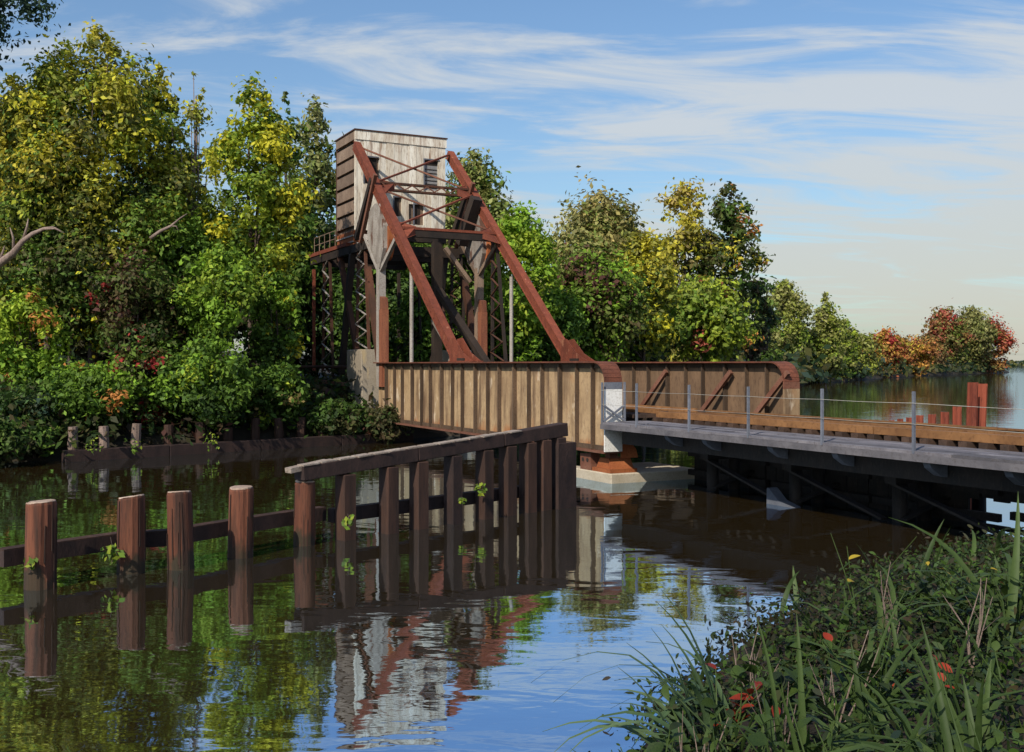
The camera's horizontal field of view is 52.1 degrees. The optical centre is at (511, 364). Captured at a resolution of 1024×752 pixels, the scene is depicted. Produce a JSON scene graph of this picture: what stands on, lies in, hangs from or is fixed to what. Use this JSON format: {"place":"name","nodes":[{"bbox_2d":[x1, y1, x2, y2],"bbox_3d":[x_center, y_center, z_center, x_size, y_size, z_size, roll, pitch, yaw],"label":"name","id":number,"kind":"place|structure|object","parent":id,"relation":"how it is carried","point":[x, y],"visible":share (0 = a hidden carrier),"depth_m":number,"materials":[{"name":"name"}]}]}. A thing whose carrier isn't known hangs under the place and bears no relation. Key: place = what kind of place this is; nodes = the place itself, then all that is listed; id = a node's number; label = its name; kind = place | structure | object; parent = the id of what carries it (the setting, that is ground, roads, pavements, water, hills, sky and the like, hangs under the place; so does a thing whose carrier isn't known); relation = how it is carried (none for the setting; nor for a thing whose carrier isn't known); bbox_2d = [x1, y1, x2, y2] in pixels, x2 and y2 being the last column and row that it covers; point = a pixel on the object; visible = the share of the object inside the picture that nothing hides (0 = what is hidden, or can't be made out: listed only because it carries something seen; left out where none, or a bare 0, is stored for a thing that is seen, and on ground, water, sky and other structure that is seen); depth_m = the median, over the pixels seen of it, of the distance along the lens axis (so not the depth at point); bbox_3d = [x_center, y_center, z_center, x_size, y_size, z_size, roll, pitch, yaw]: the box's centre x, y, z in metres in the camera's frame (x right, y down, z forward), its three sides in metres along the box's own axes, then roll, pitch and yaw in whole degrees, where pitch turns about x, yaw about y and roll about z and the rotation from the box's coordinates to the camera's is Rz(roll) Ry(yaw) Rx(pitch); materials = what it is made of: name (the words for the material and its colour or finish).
{"place":"outdoors","nodes":[
{"label":"outdoors","id":0,"kind":"place"},
{"bbox_2d":[0,353,1008,461],"bbox_3d":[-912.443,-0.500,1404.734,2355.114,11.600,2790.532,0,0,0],"label":"bank","id":1,"kind":"structure","parent":0,"point":[242,432],"depth_m":45.76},
{"bbox_2d":[0,413,35,467],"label":"shrub","id":2,"kind":"object","parent":1,"relation":"on","point":[10,440],"visible":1,"depth_m":37.53,"materials":[{"name":"green plant"}]},
{"bbox_2d":[0,0,70,71],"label":"dark pine","id":3,"kind":"object","parent":1,"relation":"on","point":[29,9],"visible":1,"depth_m":45.98,"materials":[{"name":"green plant"}]},
{"bbox_2d":[0,218,63,268],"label":"bare limb","id":4,"kind":"object","parent":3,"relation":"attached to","point":[5,259],"visible":1,"depth_m":42.39,"materials":[{"name":"grey plant"}]},
{"bbox_2d":[0,370,71,426],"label":"shrub","id":5,"kind":"object","parent":1,"relation":"on","point":[22,397],"visible":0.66,"depth_m":40.66,"materials":[{"name":"green plant"}]},
{"bbox_2d":[12,415,62,459],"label":"shrub","id":6,"kind":"object","parent":1,"relation":"on","point":[45,430],"visible":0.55,"depth_m":39.77,"materials":[{"name":"green plant"}]},
{"bbox_2d":[0,282,76,389],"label":"shrub","id":7,"kind":"object","parent":1,"relation":"on","point":[26,307],"visible":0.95,"depth_m":43.03,"materials":[{"name":"green plant"}]},
{"bbox_2d":[0,72,112,389],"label":"broadleaf tree","id":8,"kind":"object","parent":1,"relation":"on","point":[4,288],"visible":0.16,"depth_m":48.50,"materials":[{"name":"green plant"}]},
{"bbox_2d":[0,63,118,373],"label":"broadleaf tree","id":9,"kind":"object","parent":1,"relation":"on","point":[37,119],"visible":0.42,"depth_m":46.32,"materials":[{"name":"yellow plant"}]},
{"bbox_2d":[0,208,128,364],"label":"shrub","id":10,"kind":"object","parent":1,"relation":"on","point":[76,261],"visible":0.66,"depth_m":45.78,"materials":[{"name":"green plant"}]},
{"bbox_2d":[29,349,146,437],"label":"shrub","id":11,"kind":"object","parent":1,"relation":"on","point":[100,397],"visible":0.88,"depth_m":41.63,"materials":[{"name":"green plant"}]},
{"bbox_2d":[0,16,213,372],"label":"broadleaf tree","id":12,"kind":"object","parent":1,"relation":"on","point":[110,91],"visible":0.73,"depth_m":46.99,"materials":[{"name":"green plant"}]},
{"bbox_2d":[77,243,190,364],"bbox_3d":[-16.305,-1.323,45.699,4.931,8.313,5.030,0,0,-43],"label":"shrub","id":13,"kind":"object","parent":1,"relation":"on","point":[125,324],"visible":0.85,"depth_m":44.72,"materials":[{"name":"green plant"}]},
{"bbox_2d":[102,326,193,429],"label":"shrub","id":14,"kind":"object","parent":1,"relation":"on","point":[153,357],"visible":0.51,"depth_m":44.09,"materials":[{"name":"green plant"}]},
{"bbox_2d":[107,55,209,377],"bbox_3d":[-17.894,-6.660,52.016,5.350,17.160,4.887,0,0,24],"label":"broadleaf tree","id":15,"kind":"object","parent":1,"relation":"on","point":[157,95],"visible":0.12,"depth_m":51.56,"materials":[{"name":"green plant"}]},
{"bbox_2d":[140,210,229,356],"bbox_3d":[-15.539,-2.437,48.965,4.518,9.944,4.860,0,0,37],"label":"shrub","id":16,"kind":"object","parent":1,"relation":"on","point":[196,245],"visible":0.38,"depth_m":48.33,"materials":[{"name":"green plant"}]},
{"bbox_2d":[154,71,218,350],"bbox_3d":[-15.486,-6.002,51.320,3.161,16.537,3.517,0,0,0],"label":"thin tree","id":17,"kind":"object","parent":1,"relation":"on","point":[195,115],"visible":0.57,"depth_m":50.99,"materials":[{"name":"green plant"}]},
{"bbox_2d":[139,322,264,441],"bbox_3d":[-13.111,1.132,44.499,5.090,5.961,4.329,0,0,0],"label":"shrub","id":18,"kind":"object","parent":1,"relation":"on","point":[186,381],"visible":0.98,"depth_m":43.74,"materials":[{"name":"green plant"}]},
{"bbox_2d":[155,237,275,431],"bbox_3d":[-12.934,-1.143,45.893,4.794,8.967,4.435,0,0,17],"label":"shrub","id":19,"kind":"object","parent":1,"relation":"on","point":[225,270],"visible":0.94,"depth_m":45.28,"materials":[{"name":"green plant"}]},
{"bbox_2d":[0,356,494,456],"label":"undergrowth","id":20,"kind":"object","parent":1,"relation":"on","point":[336,391],"visible":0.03,"depth_m":44.11,"materials":[{"name":"green plant"}]},
{"bbox_2d":[180,70,324,410],"bbox_3d":[-12.371,-5.592,50.204,6.873,16.650,5.681,0,0,0],"label":"broadleaf tree","id":21,"kind":"object","parent":1,"relation":"on","point":[270,150],"visible":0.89,"depth_m":49.29,"materials":[{"name":"green plant"}]},
{"bbox_2d":[231,267,316,409],"bbox_3d":[-10.641,-0.757,48.888,3.787,7.645,3.361,0,0,29],"label":"shrub","id":22,"kind":"object","parent":1,"relation":"on","point":[286,344],"visible":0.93,"depth_m":48.54,"materials":[{"name":"green plant"}]},
{"bbox_2d":[234,356,315,429],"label":"shrub","id":23,"kind":"object","parent":1,"relation":"on","point":[284,388],"visible":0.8,"depth_m":46.88,"materials":[{"name":"green plant"}]},
{"bbox_2d":[255,91,325,369],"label":"broadleaf tree","id":24,"kind":"object","parent":1,"relation":"on","point":[301,277],"visible":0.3,"depth_m":65.52,"materials":[{"name":"green plant"}]},
{"bbox_2d":[281,93,343,376],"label":"broadleaf tree","id":25,"kind":"object","parent":1,"relation":"on","point":[318,170],"visible":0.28,"depth_m":71.30,"materials":[{"name":"green plant"}]},
{"bbox_2d":[297,263,364,378],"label":"shrub","id":26,"kind":"object","parent":1,"relation":"on","point":[308,323],"visible":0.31,"depth_m":67.69,"materials":[{"name":"green plant"}]},
{"bbox_2d":[294,397,378,441],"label":"shrub","id":27,"kind":"object","parent":1,"relation":"on","point":[328,409],"visible":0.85,"depth_m":48.31,"materials":[{"name":"green plant"}]},
{"bbox_2d":[347,349,378,408],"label":"concrete pier","id":28,"kind":"structure","parent":1,"relation":"on","point":[361,367],"depth_m":52.59,"materials":[{"name":"concrete"}]},
{"bbox_2d":[297,173,507,387],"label":"bridge tower","id":29,"kind":"structure","parent":28,"relation":"on","point":[383,254],"depth_m":53.53,"materials":[{"name":"metal"}]},
{"bbox_2d":[10,190,716,379],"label":"wood","id":30,"kind":"object","parent":1,"relation":"on","point":[79,353],"visible":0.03,"depth_m":68.64,"materials":[{"name":"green plant"}]},
{"bbox_2d":[309,211,448,362],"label":"broadleaf tree","id":31,"kind":"object","parent":1,"relation":"on","point":[337,289],"visible":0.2,"depth_m":66.54,"materials":[{"name":"green plant"}]},
{"bbox_2d":[355,398,417,443],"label":"shrub","id":32,"kind":"object","parent":1,"relation":"on","point":[383,427],"visible":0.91,"depth_m":48.75,"materials":[{"name":"green plant"}]},
{"bbox_2d":[389,289,453,361],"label":"shrub","id":33,"kind":"object","parent":1,"relation":"on","point":[402,318],"visible":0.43,"depth_m":61.29,"materials":[{"name":"green plant"}]},
{"bbox_2d":[428,147,516,360],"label":"broadleaf tree","id":34,"kind":"object","parent":1,"relation":"on","point":[476,171],"visible":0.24,"depth_m":69.03,"materials":[{"name":"green plant"}]},
{"bbox_2d":[471,200,575,361],"bbox_3d":[0.527,-3.749,65.274,6.268,13.119,5.919,0,0,-35],"label":"broadleaf tree","id":35,"kind":"object","parent":1,"relation":"on","point":[519,233],"visible":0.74,"depth_m":64.13,"materials":[{"name":"green plant"}]},
{"bbox_2d":[508,282,595,361],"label":"shrub","id":36,"kind":"object","parent":1,"relation":"on","point":[568,323],"visible":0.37,"depth_m":67.41,"materials":[{"name":"green plant"}]},
{"bbox_2d":[542,234,663,361],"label":"broadleaf tree","id":37,"kind":"object","parent":1,"relation":"on","point":[600,281],"visible":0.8,"depth_m":71.59,"materials":[{"name":"green plant"}]},
{"bbox_2d":[531,165,678,361],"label":"broadleaf tree","id":38,"kind":"object","parent":1,"relation":"on","point":[599,219],"visible":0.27,"depth_m":82.56,"materials":[{"name":"green plant"}]},
{"bbox_2d":[605,222,693,361],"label":"broadleaf tree","id":39,"kind":"object","parent":1,"relation":"on","point":[639,251],"visible":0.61,"depth_m":79.02,"materials":[{"name":"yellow plant"}]},
{"bbox_2d":[646,176,734,361],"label":"broadleaf tree","id":40,"kind":"object","parent":1,"relation":"on","point":[682,197],"visible":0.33,"depth_m":99.95,"materials":[{"name":"yellow plant"}]},
{"bbox_2d":[655,270,764,361],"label":"broadleaf tree","id":41,"kind":"object","parent":1,"relation":"on","point":[712,306],"visible":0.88,"depth_m":90.01,"materials":[{"name":"green plant"}]},
{"bbox_2d":[682,178,776,360],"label":"airy tree","id":42,"kind":"object","parent":1,"relation":"on","point":[731,220],"visible":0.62,"depth_m":99.17,"materials":[{"name":"green plant"}]},
{"bbox_2d":[740,275,781,360],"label":"broadleaf tree","id":43,"kind":"object","parent":1,"relation":"on","point":[752,354],"visible":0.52,"depth_m":109.07,"materials":[{"name":"green plant"}]},
{"bbox_2d":[754,294,785,360],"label":"broadleaf tree","id":44,"kind":"object","parent":1,"relation":"on","point":[768,353],"visible":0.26,"depth_m":149.27,"materials":[{"name":"green plant"}]},
{"bbox_2d":[766,278,818,365],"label":"broadleaf tree","id":45,"kind":"object","parent":1,"relation":"on","point":[793,310],"visible":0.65,"depth_m":197.73,"materials":[{"name":"green plant"}]},
{"bbox_2d":[807,291,851,378],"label":"broadleaf tree","id":46,"kind":"object","parent":1,"relation":"on","point":[825,326],"visible":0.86,"depth_m":203.88,"materials":[{"name":"green plant"}]},
{"bbox_2d":[668,338,1017,384],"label":"shore brush","id":47,"kind":"object","parent":1,"relation":"on","point":[806,372],"visible":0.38,"depth_m":235.07,"materials":[{"name":"green plant"}]},
{"bbox_2d":[835,315,861,380],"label":"broadleaf tree","id":48,"kind":"object","parent":1,"relation":"on","point":[850,344],"visible":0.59,"depth_m":226.98,"materials":[{"name":"green plant"}]},
{"bbox_2d":[848,333,884,379],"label":"broadleaf tree","id":49,"kind":"object","parent":1,"relation":"on","point":[866,342],"visible":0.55,"depth_m":248.21,"materials":[{"name":"green plant"}]},
{"bbox_2d":[862,325,915,377],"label":"maple tree","id":50,"kind":"object","parent":1,"relation":"on","point":[891,345],"visible":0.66,"depth_m":287.53,"materials":[{"name":"orange plant"}]},
{"bbox_2d":[900,334,940,375],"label":"maple tree","id":51,"kind":"object","parent":1,"relation":"on","point":[927,353],"visible":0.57,"depth_m":327.94,"materials":[{"name":"orange plant"}]},
{"bbox_2d":[917,333,951,370],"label":"maple tree","id":52,"kind":"object","parent":1,"relation":"on","point":[934,341],"visible":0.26,"depth_m":357.27,"materials":[{"name":"orange plant"}]},
{"bbox_2d":[911,305,979,363],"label":"maple tree","id":53,"kind":"object","parent":1,"relation":"on","point":[955,335],"visible":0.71,"depth_m":395.69,"materials":[{"name":"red plant"}]},
{"bbox_2d":[953,305,1001,371],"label":"broadleaf tree","id":54,"kind":"object","parent":1,"relation":"on","point":[982,330],"visible":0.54,"depth_m":414.70,"materials":[{"name":"green plant"}]},
{"bbox_2d":[976,312,1023,372],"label":"maple tree","id":55,"kind":"object","parent":1,"relation":"on","point":[1005,342],"visible":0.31,"depth_m":426.69,"materials":[{"name":"red plant"}]},
{"bbox_2d":[0,366,1023,751],"bbox_3d":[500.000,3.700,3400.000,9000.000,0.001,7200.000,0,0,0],"label":"river water","id":56,"kind":"structure","parent":0,"point":[438,634],"depth_m":16.34,"materials":[{"name":"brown liquid"}]},
{"bbox_2d":[0,480,325,590],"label":"pile fender","id":57,"kind":"object","parent":56,"relation":"in","point":[132,537],"visible":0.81,"depth_m":18.77,"materials":[{"name":"brown wood"}]},
{"bbox_2d":[62,417,413,461],"bbox_3d":[-11.161,3.322,45.576,16.536,1.955,1.038,0,0,-43],"label":"timber bulkhead","id":58,"kind":"object","parent":56,"relation":"in","point":[226,444],"visible":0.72,"depth_m":44.00,"materials":[{"name":"brown wood"}]},
{"bbox_2d":[285,423,575,540],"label":"fender wall","id":59,"kind":"structure","parent":56,"relation":"in","point":[547,474],"depth_m":24.34,"materials":[{"name":"brown wood"}]},
{"bbox_2d":[576,462,693,483],"bbox_3d":[3.950,4.150,34.446,3.460,1.500,2.860,0,0,-27],"label":"concrete pad","id":60,"kind":"object","parent":56,"relation":"in","point":[649,471],"visible":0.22,"depth_m":33.35,"materials":[{"name":"concrete"}]},
{"bbox_2d":[580,444,637,473],"bbox_3d":[3.139,2.749,33.578,1.156,1.298,1.798,0,0,-29],"label":"bridge bearing","id":61,"kind":"object","parent":60,"relation":"on","point":[612,463],"visible":0.91,"depth_m":33.04,"materials":[{"name":"metal"}]},
{"bbox_2d":[335,128,799,453],"bbox_3d":[-0.433,-4.775,45.391,5.940,15.110,30.619,0,0,-27],"label":"bascule span","id":62,"kind":"object","parent":61,"relation":"on","point":[463,390],"visible":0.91,"depth_m":43.00,"materials":[{"name":"metal"}]},
{"bbox_2d":[767,487,799,507],"bbox_3d":[7.135,3.640,27.403,0.300,0.720,1.100,0,0,-27],"label":"concrete wedge","id":63,"kind":"object","parent":56,"relation":"in","point":[775,495],"visible":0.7,"depth_m":27.57,"materials":[{"name":"grey concrete"}]},
{"bbox_2d":[966,382,978,425],"bbox_3d":[13.130,2.861,29.970,0.460,4.678,0.180,0,0,0],"label":"sheet pile","id":64,"kind":"object","parent":56,"relation":"in","point":[972,400],"visible":0.34,"depth_m":29.93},
{"bbox_2d":[977,384,987,426],"bbox_3d":[13.626,2.885,30.472,0.438,4.630,0.167,0,0,0],"label":"sheet pile","id":65,"kind":"object","parent":56,"relation":"in","point":[982,402],"visible":0.29,"depth_m":30.41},
{"bbox_2d":[0,0,1023,361],"label":"sky","id":66,"kind":"structure","parent":0,"point":[879,144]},
{"bbox_2d":[641,553,1023,751],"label":"bank","id":67,"kind":"structure","parent":0,"point":[811,725],"depth_m":10.04,"materials":[{"name":"plant"}]},
{"bbox_2d":[542,667,699,751],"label":"grass tuft","id":68,"kind":"object","parent":67,"relation":"on","point":[642,732],"visible":0.82,"depth_m":9.08,"materials":[{"name":"plant"}]},
{"bbox_2d":[531,591,732,749],"bbox_3d":[1.129,2.797,9.879,1.477,1.474,1.627,0,0,-36],"label":"grass tuft","id":69,"kind":"object","parent":67,"relation":"on","point":[706,719],"visible":0.68,"depth_m":9.70,"materials":[{"name":"plant"}]},
{"bbox_2d":[671,695,766,751],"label":"grass tuft","id":70,"kind":"object","parent":67,"relation":"on","point":[741,747],"visible":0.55,"depth_m":8.92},
{"bbox_2d":[650,670,818,751],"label":"leafy plant","id":71,"kind":"object","parent":67,"relation":"on","point":[665,689],"visible":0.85,"depth_m":8.02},
{"bbox_2d":[716,664,760,712],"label":"leafy plant","id":72,"kind":"object","parent":67,"relation":"on","point":[739,670],"visible":0.56,"depth_m":10.04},
{"bbox_2d":[700,663,794,751],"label":"red leaved plant","id":73,"kind":"object","parent":67,"relation":"on","point":[741,710],"visible":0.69,"depth_m":9.33,"materials":[{"name":"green plant"}]},
{"bbox_2d":[767,664,823,722],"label":"leafy plant","id":74,"kind":"object","parent":67,"relation":"on","point":[779,677],"visible":0.65,"depth_m":9.52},
{"bbox_2d":[729,583,876,641],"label":"grass tuft","id":75,"kind":"object","parent":67,"relation":"on","point":[829,618],"visible":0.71,"depth_m":12.63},
{"bbox_2d":[588,522,1023,751],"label":"ground cover","id":76,"kind":"object","parent":67,"relation":"on","point":[974,683],"visible":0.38,"depth_m":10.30,"materials":[{"name":"green plant"}]},
{"bbox_2d":[661,612,951,751],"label":"grass tuft","id":77,"kind":"object","parent":67,"relation":"on","point":[802,712],"visible":0.81,"depth_m":7.97,"materials":[{"name":"plant"}]},
{"bbox_2d":[779,567,838,621],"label":"grass tuft","id":78,"kind":"object","parent":67,"relation":"on","point":[786,594],"visible":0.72,"depth_m":14.88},
{"bbox_2d":[732,670,886,751],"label":"grass tuft","id":79,"kind":"object","parent":67,"relation":"on","point":[794,739],"visible":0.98,"depth_m":7.13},
{"bbox_2d":[600,382,1023,538],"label":"approach trestle","id":80,"kind":"object","parent":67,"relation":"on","point":[904,471],"visible":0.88,"depth_m":25.32,"materials":[{"name":"grey wood"}]},
{"bbox_2d":[790,620,854,694],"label":"red leaved plant","id":81,"kind":"object","parent":67,"relation":"on","point":[827,636],"visible":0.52,"depth_m":10.61,"materials":[{"name":"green plant"}]},
{"bbox_2d":[781,683,873,751],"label":"leafy plant","id":82,"kind":"object","parent":67,"relation":"on","point":[801,723],"visible":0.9,"depth_m":7.23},
{"bbox_2d":[726,709,936,751],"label":"leafy plant","id":83,"kind":"object","parent":67,"relation":"on","point":[730,713],"visible":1,"depth_m":6.98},
{"bbox_2d":[783,696,898,751],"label":"grass tuft","id":84,"kind":"object","parent":67,"relation":"on","point":[841,725],"visible":0.52,"depth_m":7.80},
{"bbox_2d":[808,630,880,734],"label":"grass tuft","id":85,"kind":"object","parent":67,"relation":"on","point":[865,685],"visible":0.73,"depth_m":8.92,"materials":[{"name":"green plant"}]},
{"bbox_2d":[824,629,890,722],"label":"leafy plant","id":86,"kind":"object","parent":67,"relation":"on","point":[837,668],"visible":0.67,"depth_m":9.01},
{"bbox_2d":[751,590,981,751],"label":"grass tuft","id":87,"kind":"object","parent":67,"relation":"on","point":[859,684],"visible":0.46,"depth_m":8.93,"materials":[{"name":"plant"}]},
{"bbox_2d":[776,617,963,751],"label":"grass tuft","id":88,"kind":"object","parent":67,"relation":"on","point":[945,731],"visible":0.84,"depth_m":7.10,"materials":[{"name":"plant"}]},
{"bbox_2d":[798,563,954,647],"bbox_3d":[4.325,2.782,12.210,1.679,0.882,1.322,0,0,42],"label":"grass tuft","id":89,"kind":"object","parent":67,"relation":"on","point":[879,603],"visible":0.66,"depth_m":12.08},
{"bbox_2d":[834,613,919,691],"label":"grass tuft","id":90,"kind":"object","parent":67,"relation":"on","point":[869,656],"visible":0.42,"depth_m":10.39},
{"bbox_2d":[867,631,924,713],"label":"plant","id":91,"kind":"object","parent":67,"relation":"on","point":[906,671],"visible":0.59,"depth_m":9.50,"materials":[{"name":"green plant"}]},
{"bbox_2d":[819,655,1023,751],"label":"grass tuft","id":92,"kind":"object","parent":67,"relation":"on","point":[878,712],"visible":0.56,"depth_m":8.16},
{"bbox_2d":[865,651,1009,751],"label":"grass tuft","id":93,"kind":"object","parent":67,"relation":"on","point":[961,725],"visible":0.77,"depth_m":7.27,"materials":[{"name":"plant"}]},
{"bbox_2d":[869,639,1015,751],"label":"grass tuft","id":94,"kind":"object","parent":67,"relation":"on","point":[988,723],"visible":0.47,"depth_m":7.98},
{"bbox_2d":[917,575,970,632],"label":"leafy plant","id":95,"kind":"object","parent":67,"relation":"on","point":[926,591],"visible":0.69,"depth_m":11.77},
{"bbox_2d":[870,495,1019,644],"bbox_3d":[4.718,2.216,11.579,1.847,1.683,1.507,0,0,0],"label":"grass tuft","id":96,"kind":"object","parent":67,"relation":"on","point":[1013,567],"visible":0.66,"depth_m":11.12,"materials":[{"name":"plant"}]},
{"bbox_2d":[899,617,992,735],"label":"grass tuft","id":97,"kind":"object","parent":67,"relation":"on","point":[930,682],"visible":0.24,"depth_m":8.64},
{"bbox_2d":[934,656,981,751],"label":"grass tuft","id":98,"kind":"object","parent":67,"relation":"on","point":[947,695],"visible":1,"depth_m":6.25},
{"bbox_2d":[943,578,999,675],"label":"dead stem","id":99,"kind":"object","parent":67,"relation":"on","point":[978,632],"visible":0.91,"depth_m":9.99,"materials":[{"name":"green plant"}]},
{"bbox_2d":[933,602,1012,666],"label":"leafy plant","id":100,"kind":"object","parent":67,"relation":"on","point":[1003,619],"visible":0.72,"depth_m":10.26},
{"bbox_2d":[932,605,1023,684],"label":"grass tuft","id":101,"kind":"object","parent":67,"relation":"on","point":[991,634],"visible":0.57,"depth_m":9.84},
{"bbox_2d":[964,721,1008,751],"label":"leafy plant","id":102,"kind":"object","parent":67,"relation":"on","point":[997,738],"visible":1,"depth_m":6.93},
{"bbox_2d":[955,570,1019,648],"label":"leafy plant","id":103,"kind":"object","parent":67,"relation":"on","point":[970,596],"visible":0.67,"depth_m":10.61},
{"bbox_2d":[962,584,1023,635],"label":"grass tuft","id":104,"kind":"object","parent":67,"relation":"on","point":[1019,608],"visible":0.34,"depth_m":11.33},
{"bbox_2d":[981,641,1023,728],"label":"leafy plant","id":105,"kind":"object","parent":67,"relation":"on","point":[995,647],"visible":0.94,"depth_m":8.32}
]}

